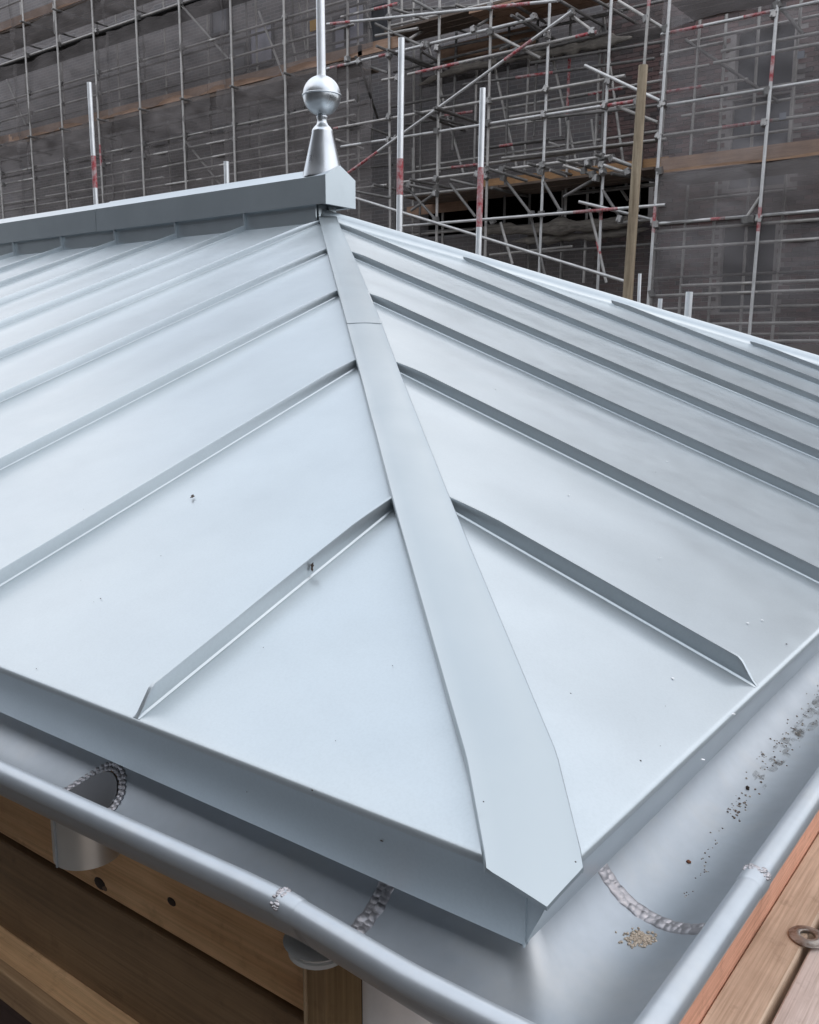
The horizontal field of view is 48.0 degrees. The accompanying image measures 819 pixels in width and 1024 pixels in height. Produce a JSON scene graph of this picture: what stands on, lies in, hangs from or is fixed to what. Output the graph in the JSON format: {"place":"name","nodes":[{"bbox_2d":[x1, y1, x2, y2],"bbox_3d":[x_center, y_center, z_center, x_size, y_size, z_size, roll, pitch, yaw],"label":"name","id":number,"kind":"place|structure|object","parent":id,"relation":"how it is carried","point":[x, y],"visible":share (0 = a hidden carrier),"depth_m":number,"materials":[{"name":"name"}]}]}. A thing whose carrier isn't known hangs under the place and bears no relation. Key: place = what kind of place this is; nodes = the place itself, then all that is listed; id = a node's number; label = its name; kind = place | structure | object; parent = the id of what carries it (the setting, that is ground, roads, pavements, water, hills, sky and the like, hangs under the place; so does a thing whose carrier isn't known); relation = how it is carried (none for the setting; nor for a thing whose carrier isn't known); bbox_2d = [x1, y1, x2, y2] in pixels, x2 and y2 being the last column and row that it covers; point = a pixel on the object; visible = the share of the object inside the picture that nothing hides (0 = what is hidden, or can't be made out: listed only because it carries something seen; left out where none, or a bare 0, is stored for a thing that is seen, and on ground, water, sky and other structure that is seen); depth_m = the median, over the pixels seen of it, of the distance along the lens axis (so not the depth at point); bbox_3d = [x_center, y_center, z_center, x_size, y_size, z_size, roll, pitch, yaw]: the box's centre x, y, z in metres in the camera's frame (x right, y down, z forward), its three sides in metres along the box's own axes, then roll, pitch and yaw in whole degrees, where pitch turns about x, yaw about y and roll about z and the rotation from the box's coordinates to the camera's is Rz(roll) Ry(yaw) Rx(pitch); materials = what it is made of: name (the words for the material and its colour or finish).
{"place":"outdoors","nodes":[
{"label":"outdoors","id":0,"kind":"place"},
{"bbox_2d":[0,0,818,354],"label":"brick building","id":1,"kind":"structure","parent":0,"point":[730,258],"depth_m":17.30,"materials":[{"name":"black"}]},
{"bbox_2d":[210,8,228,37],"bbox_3d":[-4.377,-11.335,21.210,0.594,0.635,0.048,8,13,37],"label":"window","id":2,"kind":"structure","parent":1,"relation":"in","point":[219,20],"depth_m":21.22,"materials":[{"name":"grey glass"}]},
{"bbox_2d":[228,42,246,75],"bbox_3d":[-3.917,-10.343,21.031,0.560,0.626,0.048,8,13,37],"label":"window","id":3,"kind":"structure","parent":1,"relation":"in","point":[240,48],"depth_m":20.99,"materials":[{"name":"grey glass"}]},
{"bbox_2d":[248,20,274,70],"bbox_3d":[-3.301,-10.405,20.545,0.784,0.898,0.048,8,13,37],"label":"window","id":4,"kind":"structure","parent":1,"relation":"in","point":[263,41],"depth_m":20.54,"materials":[{"name":"grey glass"}]},
{"bbox_2d":[332,13,345,51],"bbox_3d":[-1.451,-9.984,19.192,0.382,0.688,0.048,8,13,37],"label":"window","id":5,"kind":"structure","parent":1,"relation":"in","point":[338,35],"depth_m":19.21,"materials":[{"name":"grey glass"}]},
{"bbox_2d":[344,0,366,46],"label":"window","id":6,"kind":"structure","parent":1,"relation":"in","point":[362,25],"depth_m":18.89,"materials":[{"name":"grey glass"}]},
{"bbox_2d":[369,3,386,41],"bbox_3d":[-0.630,-9.861,18.580,0.434,0.677,0.048,8,13,37],"label":"window","id":7,"kind":"structure","parent":1,"relation":"in","point":[382,12],"depth_m":18.58,"materials":[{"name":"grey glass"}]},
{"bbox_2d":[0,767,818,1023],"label":"timber building","id":8,"kind":"structure","parent":0,"point":[121,939],"depth_m":1.22,"materials":[{"name":"brown wood"}]},
{"bbox_2d":[0,166,818,947],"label":"zinc roof","id":9,"kind":"structure","parent":8,"relation":"on","point":[548,536],"depth_m":1.44,"materials":[{"name":"grey metal"}]},
{"bbox_2d":[302,0,341,176],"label":"ball finial","id":10,"kind":"object","parent":9,"relation":"on","point":[321,95],"visible":0.98,"depth_m":4.01,"materials":[{"name":"metal"}]},
{"bbox_2d":[0,651,818,1023],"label":"gutter","id":11,"kind":"object","parent":8,"relation":"on","point":[574,961],"visible":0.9,"depth_m":0.87,"materials":[{"name":"metal"}]},
{"bbox_2d":[362,980,431,1023],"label":"downpipe","id":12,"kind":"object","parent":11,"relation":"attached to","point":[379,1007],"visible":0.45,"depth_m":0.79,"materials":[{"name":"metal"}]},
{"bbox_2d":[615,927,656,948],"bbox_3d":[0.207,0.387,0.838,0.042,0.007,0.025,-5,11,-28],"label":"mortar crumb","id":13,"kind":"object","parent":11,"relation":"on","point":[638,937],"visible":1,"depth_m":0.84,"materials":[{"name":"beige concrete"}]},
{"bbox_2d":[684,685,818,896],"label":"gutter grit","id":14,"kind":"object","parent":11,"relation":"on","point":[762,754],"visible":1,"depth_m":1.10,"materials":[{"name":"grey gravel"}]},
{"bbox_2d":[700,833,818,1023],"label":"timber plank","id":15,"kind":"object","parent":8,"relation":"attached to","point":[757,985],"visible":0.97,"depth_m":1.41,"materials":[{"name":"brown wood"}]},
{"bbox_2d":[788,925,818,947],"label":"washer","id":16,"kind":"object","parent":15,"relation":"on","point":[795,932],"visible":1,"depth_m":1.45,"materials":[{"name":"metal"}]},
{"bbox_2d":[771,948,818,1023],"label":"timber plank","id":17,"kind":"object","parent":8,"relation":"on","point":[800,1004],"visible":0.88,"depth_m":1.32,"materials":[{"name":"brown wood"}]},
{"label":"ground","id":18,"kind":"structure","parent":0,"visible":0},
{"bbox_2d":[87,82,98,204],"bbox_3d":[-3.531,-1.345,10.752,0.064,6.887,0.054,8,13,37],"label":"scaffold pole","id":19,"kind":"object","parent":18,"relation":"on","point":[92,142],"visible":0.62,"depth_m":10.25,"materials":[{"name":"silver metal"}]},
{"bbox_2d":[0,0,378,219],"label":"scaffold","id":20,"kind":"object","parent":18,"relation":"on","point":[294,76],"visible":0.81,"depth_m":20.76,"materials":[{"name":"silver metal"}]},
{"bbox_2d":[224,161,229,183],"bbox_3d":[-1.830,-0.587,9.575,0.122,5.810,0.052,8,13,37],"label":"scaffold pole","id":21,"kind":"object","parent":18,"relation":"on","point":[226,171],"visible":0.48,"depth_m":9.04,"materials":[{"name":"silver metal"}]},
{"bbox_2d":[396,37,404,231],"bbox_3d":[-0.112,-0.713,8.226,0.162,6.534,0.056,8,13,37],"label":"scaffold pole","id":22,"kind":"object","parent":18,"relation":"on","point":[400,133],"visible":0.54,"depth_m":7.74,"materials":[{"name":"silver metal"}]},
{"bbox_2d":[475,87,485,254],"bbox_3d":[0.534,-0.372,7.788,0.148,6.018,0.049,8,13,37],"label":"scaffold pole","id":23,"kind":"object","parent":18,"relation":"on","point":[480,176],"visible":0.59,"depth_m":7.33,"materials":[{"name":"silver metal"}]},
{"bbox_2d":[326,0,668,289],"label":"scaffold","id":24,"kind":"object","parent":18,"relation":"on","point":[509,43],"visible":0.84,"depth_m":15.66,"materials":[{"name":"silver metal"}]},
{"bbox_2d":[622,64,647,299],"bbox_3d":[2.082,-0.908,9.177,0.294,6.593,0.122,8,13,37],"label":"timber pole","id":25,"kind":"object","parent":18,"relation":"on","point":[630,255],"visible":0.34,"depth_m":8.71,"materials":[{"name":"brown wood"}]},
{"bbox_2d":[637,274,641,301],"bbox_3d":[1.827,0.372,7.687,0.040,4.589,0.026,8,13,37],"label":"scaffold pole","id":26,"kind":"object","parent":18,"relation":"on","point":[639,289],"visible":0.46,"depth_m":7.30,"materials":[{"name":"silver metal"}]},
{"bbox_2d":[657,299,662,308],"bbox_3d":[1.762,0.610,7.014,0.121,4.358,0.032,8,13,37],"label":"scaffold pole","id":27,"kind":"object","parent":18,"relation":"on","point":[660,303],"visible":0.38,"depth_m":6.60,"materials":[{"name":"silver metal"}]},
{"bbox_2d":[684,292,692,317],"bbox_3d":[1.929,0.612,6.886,0.142,4.399,0.050,8,13,37],"label":"scaffold pole","id":28,"kind":"object","parent":18,"relation":"on","point":[688,304],"visible":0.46,"depth_m":6.47,"materials":[{"name":"silver metal"}]},
{"bbox_2d":[646,0,818,342],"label":"scaffold","id":29,"kind":"object","parent":18,"relation":"on","point":[765,160],"visible":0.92,"depth_m":13.40,"materials":[{"name":"silver metal"}]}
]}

